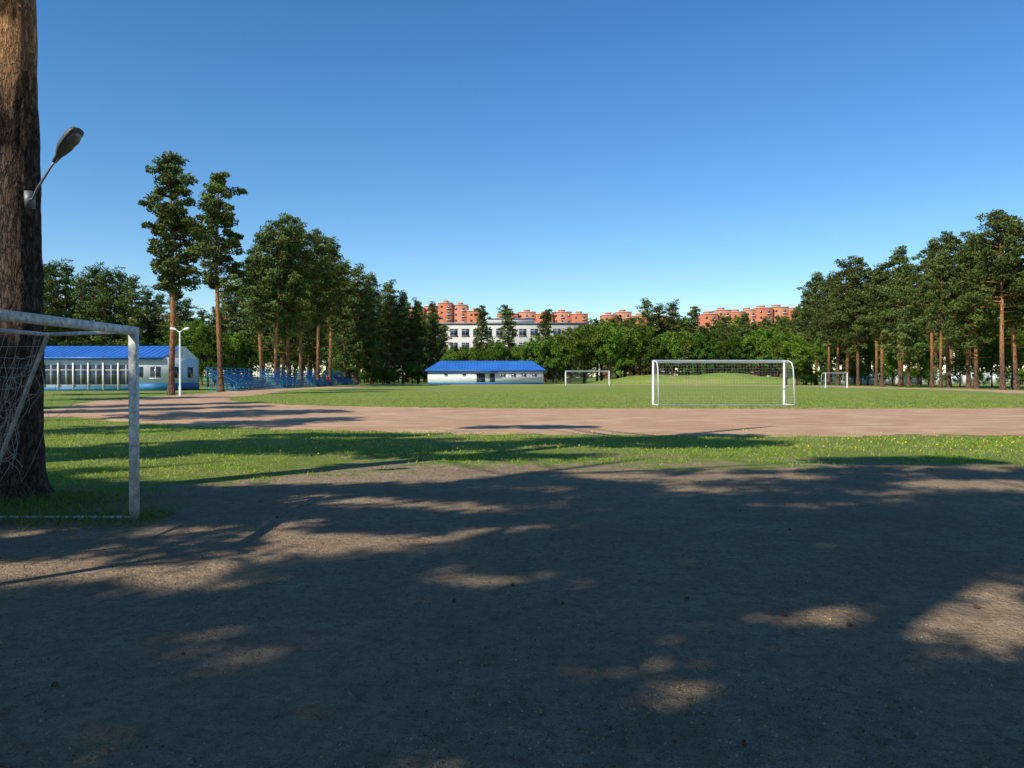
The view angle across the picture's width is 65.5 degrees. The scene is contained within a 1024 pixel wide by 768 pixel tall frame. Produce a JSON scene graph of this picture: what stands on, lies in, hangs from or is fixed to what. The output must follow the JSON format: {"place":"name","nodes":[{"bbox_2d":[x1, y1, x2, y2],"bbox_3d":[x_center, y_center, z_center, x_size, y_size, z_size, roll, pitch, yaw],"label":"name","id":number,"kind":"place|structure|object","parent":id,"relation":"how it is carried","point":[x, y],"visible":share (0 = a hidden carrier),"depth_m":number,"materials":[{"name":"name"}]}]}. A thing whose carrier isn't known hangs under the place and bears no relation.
{"place":"outdoors","nodes":[
{"label":"outdoors","id":0,"kind":"place"},
{"bbox_2d":[44,409,288,417],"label":"dirt path","id":1,"kind":"structure","parent":0,"point":[157,413],"depth_m":33.80,"materials":[{"name":"soil"}]},
{"bbox_2d":[0,376,1023,767],"bbox_3d":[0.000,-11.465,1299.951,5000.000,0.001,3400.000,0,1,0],"label":"ground","id":2,"kind":"structure","parent":0,"point":[240,706],"depth_m":5.65,"materials":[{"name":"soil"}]},
{"bbox_2d":[0,0,55,502],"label":"pine tree","id":3,"kind":"object","parent":2,"relation":"on","point":[21,277],"visible":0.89,"depth_m":10.15,"materials":[{"name":"brown plant"}]},
{"bbox_2d":[24,126,83,208],"bbox_3d":[-5.864,-2.742,10.114,0.918,0.981,0.249,0,1,16],"label":"street lamp","id":4,"kind":"object","parent":3,"relation":"attached to","point":[69,140],"visible":1,"depth_m":10.03,"materials":[{"name":"metal"}]},
{"bbox_2d":[0,309,139,519],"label":"handball goal","id":5,"kind":"object","parent":2,"relation":"on","point":[100,328],"visible":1,"depth_m":8.80,"materials":[{"name":"white paint"}]},
{"bbox_2d":[44,346,198,390],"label":"sports pavilion","id":6,"kind":"structure","parent":2,"relation":"on","point":[81,365],"depth_m":85.98,"materials":[{"name":"blue metal"}]},
{"bbox_2d":[44,362,161,389],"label":"window frames","id":7,"kind":"structure","parent":6,"relation":"in","point":[73,368],"depth_m":85.81,"materials":[{"name":"white paint"}]},
{"bbox_2d":[45,365,192,383],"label":"windows","id":8,"kind":"structure","parent":6,"relation":"in","point":[50,370],"depth_m":85.95,"materials":[{"name":"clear glass"}]},
{"bbox_2d":[137,150,213,394],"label":"pine tree","id":9,"kind":"object","parent":2,"relation":"on","point":[175,220],"visible":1,"depth_m":66.41,"materials":[{"name":"green plant"}]},
{"bbox_2d":[168,319,229,373],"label":"broadleaf tree","id":10,"kind":"object","parent":2,"relation":"on","point":[193,325],"visible":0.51,"depth_m":116.42,"materials":[{"name":"green plant"}]},
{"bbox_2d":[187,321,232,386],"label":"broadleaf tree","id":11,"kind":"object","parent":2,"relation":"on","point":[205,350],"visible":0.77,"depth_m":115.09,"materials":[{"name":"green plant"}]},
{"bbox_2d":[187,171,255,391],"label":"pine tree","id":12,"kind":"object","parent":2,"relation":"on","point":[211,205],"visible":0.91,"depth_m":79.27,"materials":[{"name":"green plant"}]},
{"bbox_2d":[216,331,251,379],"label":"broadleaf tree","id":13,"kind":"object","parent":2,"relation":"on","point":[237,362],"visible":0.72,"depth_m":123.11,"materials":[{"name":"green plant"}]},
{"bbox_2d":[206,367,274,390],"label":"bleachers","id":14,"kind":"object","parent":2,"relation":"on","point":[241,380],"visible":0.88,"depth_m":90.99,"materials":[{"name":"blue paint"}]},
{"bbox_2d":[224,335,265,382],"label":"broadleaf tree","id":15,"kind":"object","parent":2,"relation":"on","point":[255,355],"visible":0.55,"depth_m":124.88,"materials":[{"name":"green plant"}]},
{"bbox_2d":[43,258,452,385],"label":"distant pine forest","id":16,"kind":"object","parent":2,"relation":"on","point":[92,303],"visible":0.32,"depth_m":134.13,"materials":[{"name":"green plant"}]},
{"bbox_2d":[233,233,290,386],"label":"pine tree","id":17,"kind":"object","parent":2,"relation":"on","point":[254,302],"visible":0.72,"depth_m":111.34,"materials":[{"name":"green plant"}]},
{"bbox_2d":[244,219,313,386],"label":"pine tree","id":18,"kind":"object","parent":2,"relation":"on","point":[281,242],"visible":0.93,"depth_m":112.01,"materials":[{"name":"green plant"}]},
{"bbox_2d":[257,369,309,387],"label":"bleachers","id":19,"kind":"object","parent":2,"relation":"on","point":[284,377],"visible":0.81,"depth_m":107.78,"materials":[{"name":"blue paint"}]},
{"bbox_2d":[263,247,316,385],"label":"pine tree","id":20,"kind":"object","parent":2,"relation":"on","point":[282,346],"visible":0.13,"depth_m":129.99,"materials":[{"name":"green plant"}]},
{"bbox_2d":[267,212,322,385],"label":"pine tree","id":21,"kind":"object","parent":2,"relation":"on","point":[286,332],"visible":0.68,"depth_m":115.40,"materials":[{"name":"green plant"}]},
{"bbox_2d":[276,221,341,386],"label":"pine tree","id":22,"kind":"object","parent":2,"relation":"on","point":[316,271],"visible":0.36,"depth_m":119.81,"materials":[{"name":"green plant"}]},
{"bbox_2d":[292,247,335,384],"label":"pine tree","id":23,"kind":"object","parent":2,"relation":"on","point":[306,352],"visible":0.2,"depth_m":137.79,"materials":[{"name":"green plant"}]},
{"bbox_2d":[295,370,336,386],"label":"bleachers","id":24,"kind":"object","parent":2,"relation":"on","point":[318,383],"visible":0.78,"depth_m":125.31,"materials":[{"name":"blue paint"}]},
{"bbox_2d":[305,228,347,381],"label":"pine tree","id":25,"kind":"object","parent":2,"relation":"on","point":[318,317],"visible":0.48,"depth_m":124.59,"materials":[{"name":"green plant"}]},
{"bbox_2d":[312,236,356,385],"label":"pine tree","id":26,"kind":"object","parent":2,"relation":"on","point":[330,326],"visible":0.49,"depth_m":132.02,"materials":[{"name":"green plant"}]},
{"bbox_2d":[324,371,357,384],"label":"bleachers","id":27,"kind":"object","parent":2,"relation":"on","point":[347,381],"visible":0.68,"depth_m":143.98,"materials":[{"name":"blue paint"}]},
{"bbox_2d":[322,258,364,384],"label":"pine tree","id":28,"kind":"object","parent":2,"relation":"on","point":[347,357],"visible":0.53,"depth_m":149.59,"materials":[{"name":"green plant"}]},
{"bbox_2d":[337,263,382,383],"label":"pine tree","id":29,"kind":"object","parent":2,"relation":"on","point":[360,326],"visible":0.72,"depth_m":154.86,"materials":[{"name":"green plant"}]},
{"bbox_2d":[350,272,390,383],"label":"pine tree","id":30,"kind":"object","parent":2,"relation":"on","point":[373,353],"visible":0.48,"depth_m":159.56,"materials":[{"name":"green plant"}]},
{"bbox_2d":[373,279,413,383],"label":"pine tree","id":31,"kind":"object","parent":2,"relation":"on","point":[389,337],"visible":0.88,"depth_m":164.54,"materials":[{"name":"green plant"}]},
{"bbox_2d":[384,289,414,383],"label":"pine tree","id":32,"kind":"object","parent":2,"relation":"on","point":[403,298],"visible":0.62,"depth_m":167.15,"materials":[{"name":"green plant"}]},
{"bbox_2d":[404,297,429,383],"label":"pine tree","id":33,"kind":"object","parent":2,"relation":"on","point":[415,335],"visible":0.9,"depth_m":169.10,"materials":[{"name":"green plant"}]},
{"bbox_2d":[421,301,450,372],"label":"pine tree","id":34,"kind":"object","parent":2,"relation":"on","point":[432,321],"visible":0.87,"depth_m":173.74,"materials":[{"name":"green plant"}]},
{"bbox_2d":[409,300,483,378],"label":"brick apartment block","id":35,"kind":"structure","parent":2,"relation":"on","point":[449,312],"depth_m":420.19,"materials":[{"name":"orange brick"}]},
{"bbox_2d":[458,347,480,360],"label":"broadleaf tree","id":36,"kind":"object","parent":2,"relation":"on","point":[470,354],"visible":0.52,"depth_m":166.25,"materials":[{"name":"green plant"}]},
{"bbox_2d":[467,305,495,360],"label":"spruce tree","id":37,"kind":"object","parent":2,"relation":"on","point":[483,323],"visible":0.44,"depth_m":175.14,"materials":[{"name":"green plant"}]},
{"bbox_2d":[425,361,545,383],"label":"changing room pavilion","id":38,"kind":"structure","parent":2,"relation":"on","point":[485,372],"depth_m":153.00,"materials":[{"name":"blue metal"}]},
{"bbox_2d":[479,339,514,360],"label":"broadleaf tree","id":39,"kind":"object","parent":2,"relation":"on","point":[496,350],"visible":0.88,"depth_m":165.44,"materials":[{"name":"green plant"}]},
{"bbox_2d":[495,305,521,360],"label":"spruce tree","id":40,"kind":"object","parent":2,"relation":"on","point":[507,312],"visible":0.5,"depth_m":176.96,"materials":[{"name":"green plant"}]},
{"bbox_2d":[0,417,1023,536],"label":"grass","id":41,"kind":"structure","parent":2,"relation":"on","point":[63,500],"depth_m":16.21,"materials":[{"name":"green plant"}]},
{"bbox_2d":[438,319,586,381],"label":"walls","id":42,"kind":"structure","parent":2,"relation":"on","point":[459,339],"depth_m":204.89,"materials":[{"name":"white paint"}]},
{"bbox_2d":[442,329,582,377],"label":"window frames","id":43,"kind":"structure","parent":42,"relation":"attached to","point":[485,344],"depth_m":204.82,"materials":[{"name":"plastic"}]},
{"bbox_2d":[445,329,582,376],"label":"windows","id":44,"kind":"structure","parent":43,"relation":"attached to","point":[454,332],"depth_m":204.83,"materials":[{"name":"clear glass"}]},
{"bbox_2d":[514,335,549,366],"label":"broadleaf tree","id":45,"kind":"object","parent":2,"relation":"on","point":[526,347],"visible":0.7,"depth_m":166.56,"materials":[{"name":"green plant"}]},
{"bbox_2d":[50,315,1023,382],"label":"distant tree line","id":46,"kind":"object","parent":2,"relation":"on","point":[705,332],"visible":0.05,"depth_m":218.66,"materials":[{"name":"green plant"}]},
{"bbox_2d":[497,310,587,377],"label":"brick apartment block","id":47,"kind":"structure","parent":2,"relation":"on","point":[562,316],"depth_m":441.38,"materials":[{"name":"orange brick"}]},
{"bbox_2d":[526,309,564,383],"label":"spruce tree","id":48,"kind":"object","parent":2,"relation":"on","point":[545,317],"visible":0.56,"depth_m":167.78,"materials":[{"name":"green plant"}]},
{"bbox_2d":[533,333,569,383],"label":"broadleaf tree","id":49,"kind":"object","parent":2,"relation":"on","point":[557,350],"visible":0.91,"depth_m":164.64,"materials":[{"name":"green plant"}]},
{"bbox_2d":[549,327,590,383],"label":"broadleaf tree","id":50,"kind":"object","parent":2,"relation":"on","point":[570,342],"visible":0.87,"depth_m":164.78,"materials":[{"name":"green plant"}]},
{"bbox_2d":[567,324,607,382],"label":"broadleaf tree","id":51,"kind":"object","parent":2,"relation":"on","point":[580,331],"visible":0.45,"depth_m":168.08,"materials":[{"name":"green plant"}]},
{"bbox_2d":[579,318,615,380],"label":"broadleaf tree","id":52,"kind":"object","parent":2,"relation":"on","point":[604,330],"visible":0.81,"depth_m":167.96,"materials":[{"name":"green plant"}]},
{"bbox_2d":[593,322,627,378],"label":"broadleaf tree","id":53,"kind":"object","parent":2,"relation":"on","point":[612,340],"visible":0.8,"depth_m":166.74,"materials":[{"name":"green plant"}]},
{"bbox_2d":[604,326,642,377],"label":"broadleaf tree","id":54,"kind":"object","parent":2,"relation":"on","point":[629,340],"visible":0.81,"depth_m":168.23,"materials":[{"name":"green plant"}]},
{"bbox_2d":[600,310,667,378],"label":"brick apartment block","id":55,"kind":"structure","parent":2,"relation":"on","point":[624,314],"depth_m":431.39,"materials":[{"name":"orange brick"}]},
{"bbox_2d":[618,327,666,374],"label":"broadleaf tree","id":56,"kind":"object","parent":2,"relation":"on","point":[640,333],"visible":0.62,"depth_m":169.93,"materials":[{"name":"green plant"}]},
{"bbox_2d":[629,297,662,374],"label":"pine tree","id":57,"kind":"object","parent":2,"relation":"on","point":[648,317],"visible":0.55,"depth_m":181.04,"materials":[{"name":"green plant"}]},
{"bbox_2d":[635,335,670,373],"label":"broadleaf tree","id":58,"kind":"object","parent":2,"relation":"on","point":[654,353],"visible":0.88,"depth_m":169.15,"materials":[{"name":"green plant"}]},
{"bbox_2d":[649,303,670,372],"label":"pine tree","id":59,"kind":"object","parent":2,"relation":"on","point":[660,316],"visible":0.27,"depth_m":185.45,"materials":[{"name":"green plant"}]},
{"bbox_2d":[649,330,680,375],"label":"broadleaf tree","id":60,"kind":"object","parent":2,"relation":"on","point":[670,346],"visible":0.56,"depth_m":170.60,"materials":[{"name":"green plant"}]},
{"bbox_2d":[321,360,1023,384],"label":"undergrowth","id":61,"kind":"object","parent":2,"relation":"on","point":[410,372],"visible":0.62,"depth_m":150.03,"materials":[{"name":"green plant"}]},
{"bbox_2d":[660,299,688,375],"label":"pine tree","id":62,"kind":"object","parent":2,"relation":"on","point":[673,308],"visible":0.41,"depth_m":182.90,"materials":[{"name":"green plant"}]},
{"bbox_2d":[663,330,701,375],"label":"broadleaf tree","id":63,"kind":"object","parent":2,"relation":"on","point":[685,345],"visible":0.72,"depth_m":170.34,"materials":[{"name":"green plant"}]},
{"bbox_2d":[675,306,705,375],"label":"pine tree","id":64,"kind":"object","parent":2,"relation":"on","point":[693,313],"visible":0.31,"depth_m":181.80,"materials":[{"name":"green plant"}]},
{"bbox_2d":[675,331,721,374],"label":"broadleaf tree","id":65,"kind":"object","parent":2,"relation":"on","point":[703,346],"visible":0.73,"depth_m":170.05,"materials":[{"name":"green plant"}]},
{"bbox_2d":[587,373,824,383],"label":"grass mound","id":66,"kind":"object","parent":2,"relation":"on","point":[724,378],"depth_m":158.01,"materials":[{"name":"green plant"}]},
{"bbox_2d":[711,314,734,368],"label":"pine tree","id":67,"kind":"object","parent":2,"relation":"on","point":[724,325],"visible":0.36,"depth_m":183.32,"materials":[{"name":"green plant"}]},
{"bbox_2d":[652,360,794,405],"bbox_3d":[11.550,-0.089,43.666,7.440,2.500,1.790,0,1,0],"label":"football goal","id":68,"kind":"object","parent":2,"relation":"on","point":[721,361],"visible":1,"depth_m":43.29,"materials":[{"name":"white paint"}]},
{"bbox_2d":[708,331,753,372],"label":"broadleaf tree","id":69,"kind":"object","parent":2,"relation":"on","point":[729,347],"visible":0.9,"depth_m":170.71,"materials":[{"name":"green plant"}]},
{"bbox_2d":[723,333,758,373],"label":"broadleaf tree","id":70,"kind":"object","parent":2,"relation":"on","point":[744,352],"visible":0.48,"depth_m":172.59,"materials":[{"name":"green plant"}]},
{"bbox_2d":[728,312,754,374],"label":"pine tree","id":71,"kind":"object","parent":2,"relation":"on","point":[742,324],"visible":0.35,"depth_m":184.37,"materials":[{"name":"green plant"}]},
{"bbox_2d":[696,305,802,376],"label":"brick apartment block","id":72,"kind":"structure","parent":2,"relation":"on","point":[757,313],"depth_m":421.21,"materials":[{"name":"orange brick"}]},
{"bbox_2d":[736,328,774,375],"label":"broadleaf tree","id":73,"kind":"object","parent":2,"relation":"on","point":[754,338],"visible":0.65,"depth_m":170.70,"materials":[{"name":"green plant"}]},
{"bbox_2d":[752,328,784,376],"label":"broadleaf tree","id":74,"kind":"object","parent":2,"relation":"on","point":[772,333],"visible":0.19,"depth_m":170.94,"materials":[{"name":"green plant"}]},
{"bbox_2d":[766,327,815,384],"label":"broadleaf tree","id":75,"kind":"object","parent":2,"relation":"on","point":[773,343],"visible":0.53,"depth_m":137.25,"materials":[{"name":"green plant"}]},
{"bbox_2d":[776,335,815,384],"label":"broadleaf tree","id":76,"kind":"object","parent":2,"relation":"on","point":[797,349],"visible":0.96,"depth_m":134.52,"materials":[{"name":"green plant"}]},
{"bbox_2d":[793,288,822,383],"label":"pine tree","id":77,"kind":"object","parent":2,"relation":"on","point":[805,336],"visible":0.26,"depth_m":149.87,"materials":[{"name":"green plant"}]},
{"bbox_2d":[793,272,827,384],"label":"pine tree","id":78,"kind":"object","parent":2,"relation":"on","point":[816,278],"visible":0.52,"depth_m":145.71,"materials":[{"name":"green plant"}]},
{"bbox_2d":[806,274,835,384],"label":"pine tree","id":79,"kind":"object","parent":2,"relation":"on","point":[818,301],"visible":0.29,"depth_m":139.87,"materials":[{"name":"green plant"}]},
{"bbox_2d":[809,337,836,384],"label":"broadleaf tree","id":80,"kind":"object","parent":2,"relation":"on","point":[821,353],"visible":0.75,"depth_m":141.45,"materials":[{"name":"green plant"}]},
{"bbox_2d":[813,279,862,384],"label":"pine tree","id":81,"kind":"object","parent":2,"relation":"on","point":[827,301],"visible":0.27,"depth_m":136.12,"materials":[{"name":"green plant"}]},
{"bbox_2d":[816,259,864,385],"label":"pine tree","id":82,"kind":"object","parent":2,"relation":"on","point":[832,335],"visible":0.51,"depth_m":130.65,"materials":[{"name":"green plant"}]},
{"bbox_2d":[833,255,878,385],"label":"pine tree","id":83,"kind":"object","parent":2,"relation":"on","point":[858,271],"visible":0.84,"depth_m":127.47,"materials":[{"name":"green plant"}]},
{"bbox_2d":[851,336,884,385],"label":"broadleaf tree","id":84,"kind":"object","parent":2,"relation":"on","point":[868,355],"visible":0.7,"depth_m":133.40,"materials":[{"name":"green plant"}]},
{"bbox_2d":[853,268,893,385],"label":"pine tree","id":85,"kind":"object","parent":2,"relation":"on","point":[865,317],"visible":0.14,"depth_m":127.63,"materials":[{"name":"green plant"}]},
{"bbox_2d":[856,263,905,386],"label":"pine tree","id":86,"kind":"object","parent":2,"relation":"on","point":[874,330],"visible":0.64,"depth_m":119.26,"materials":[{"name":"green plant"}]},
{"bbox_2d":[878,348,902,385],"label":"broadleaf tree","id":87,"kind":"object","parent":2,"relation":"on","point":[889,359],"visible":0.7,"depth_m":127.58,"materials":[{"name":"green plant"}]},
{"bbox_2d":[866,245,925,386],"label":"pine tree","id":88,"kind":"object","parent":2,"relation":"on","point":[895,257],"visible":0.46,"depth_m":117.44,"materials":[{"name":"green plant"}]},
{"bbox_2d":[784,265,1023,383],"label":"distant pine forest","id":89,"kind":"object","parent":2,"relation":"on","point":[924,335],"visible":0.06,"depth_m":154.37,"materials":[{"name":"green plant"}]},
{"bbox_2d":[876,257,932,386],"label":"pine tree","id":90,"kind":"object","parent":2,"relation":"on","point":[905,332],"visible":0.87,"depth_m":111.40,"materials":[{"name":"green plant"}]},
{"bbox_2d":[903,344,938,385],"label":"broadleaf tree","id":91,"kind":"object","parent":2,"relation":"on","point":[925,363],"visible":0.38,"depth_m":121.44,"materials":[{"name":"green plant"}]},
{"bbox_2d":[826,372,1023,383],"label":"concrete fence","id":92,"kind":"object","parent":2,"relation":"on","point":[914,381],"visible":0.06,"depth_m":151.95,"materials":[{"name":"white paint"}]},
{"bbox_2d":[901,237,954,387],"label":"pine tree","id":93,"kind":"object","parent":2,"relation":"on","point":[931,252],"visible":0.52,"depth_m":107.87,"materials":[{"name":"green plant"}]},
{"bbox_2d":[909,231,962,386],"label":"pine tree","id":94,"kind":"object","parent":2,"relation":"on","point":[952,242],"visible":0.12,"depth_m":111.48,"materials":[{"name":"green plant"}]},
{"bbox_2d":[920,249,955,387],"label":"pine tree","id":95,"kind":"object","parent":2,"relation":"on","point":[942,265],"visible":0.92,"depth_m":104.59,"materials":[{"name":"green plant"}]},
{"bbox_2d":[950,350,971,386],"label":"broadleaf tree","id":96,"kind":"object","parent":2,"relation":"on","point":[959,360],"visible":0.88,"depth_m":117.58,"materials":[{"name":"green plant"}]},
{"bbox_2d":[935,230,999,388],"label":"pine tree","id":97,"kind":"object","parent":2,"relation":"on","point":[976,334],"visible":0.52,"depth_m":99.70,"materials":[{"name":"green plant"}]},
{"bbox_2d":[944,240,999,387],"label":"pine tree","id":98,"kind":"object","parent":2,"relation":"on","point":[967,349],"visible":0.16,"depth_m":103.88,"materials":[{"name":"green plant"}]},
{"bbox_2d":[948,209,1023,389],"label":"pine tree","id":99,"kind":"object","parent":2,"relation":"on","point":[1008,236],"visible":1,"depth_m":89.84,"materials":[{"name":"green plant"}]},
{"bbox_2d":[971,335,1011,387],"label":"broadleaf tree","id":100,"kind":"object","parent":2,"relation":"on","point":[989,351],"visible":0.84,"depth_m":107.73,"materials":[{"name":"green plant"}]},
{"bbox_2d":[974,218,1023,389],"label":"pine tree","id":101,"kind":"object","parent":2,"relation":"on","point":[1013,316],"visible":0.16,"depth_m":92.97,"materials":[{"name":"green plant"}]},
{"bbox_2d":[991,329,1023,386],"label":"broadleaf tree","id":102,"kind":"object","parent":2,"relation":"on","point":[1020,343],"visible":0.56,"depth_m":111.31,"materials":[{"name":"green plant"}]},
{"bbox_2d":[36,0,1023,375],"label":"sky","id":103,"kind":"structure","parent":0,"point":[595,158],"materials":[{"name":"blue"}]},
{"bbox_2d":[53,384,1023,436],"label":"running track","id":104,"kind":"structure","parent":0,"point":[808,422],"depth_m":29.21,"materials":[{"name":"soil"}]},
{"bbox_2d":[227,391,1023,408],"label":"football field grass","id":105,"kind":"structure","parent":0,"point":[727,406],"depth_m":50.46,"materials":[{"name":"green plant"}]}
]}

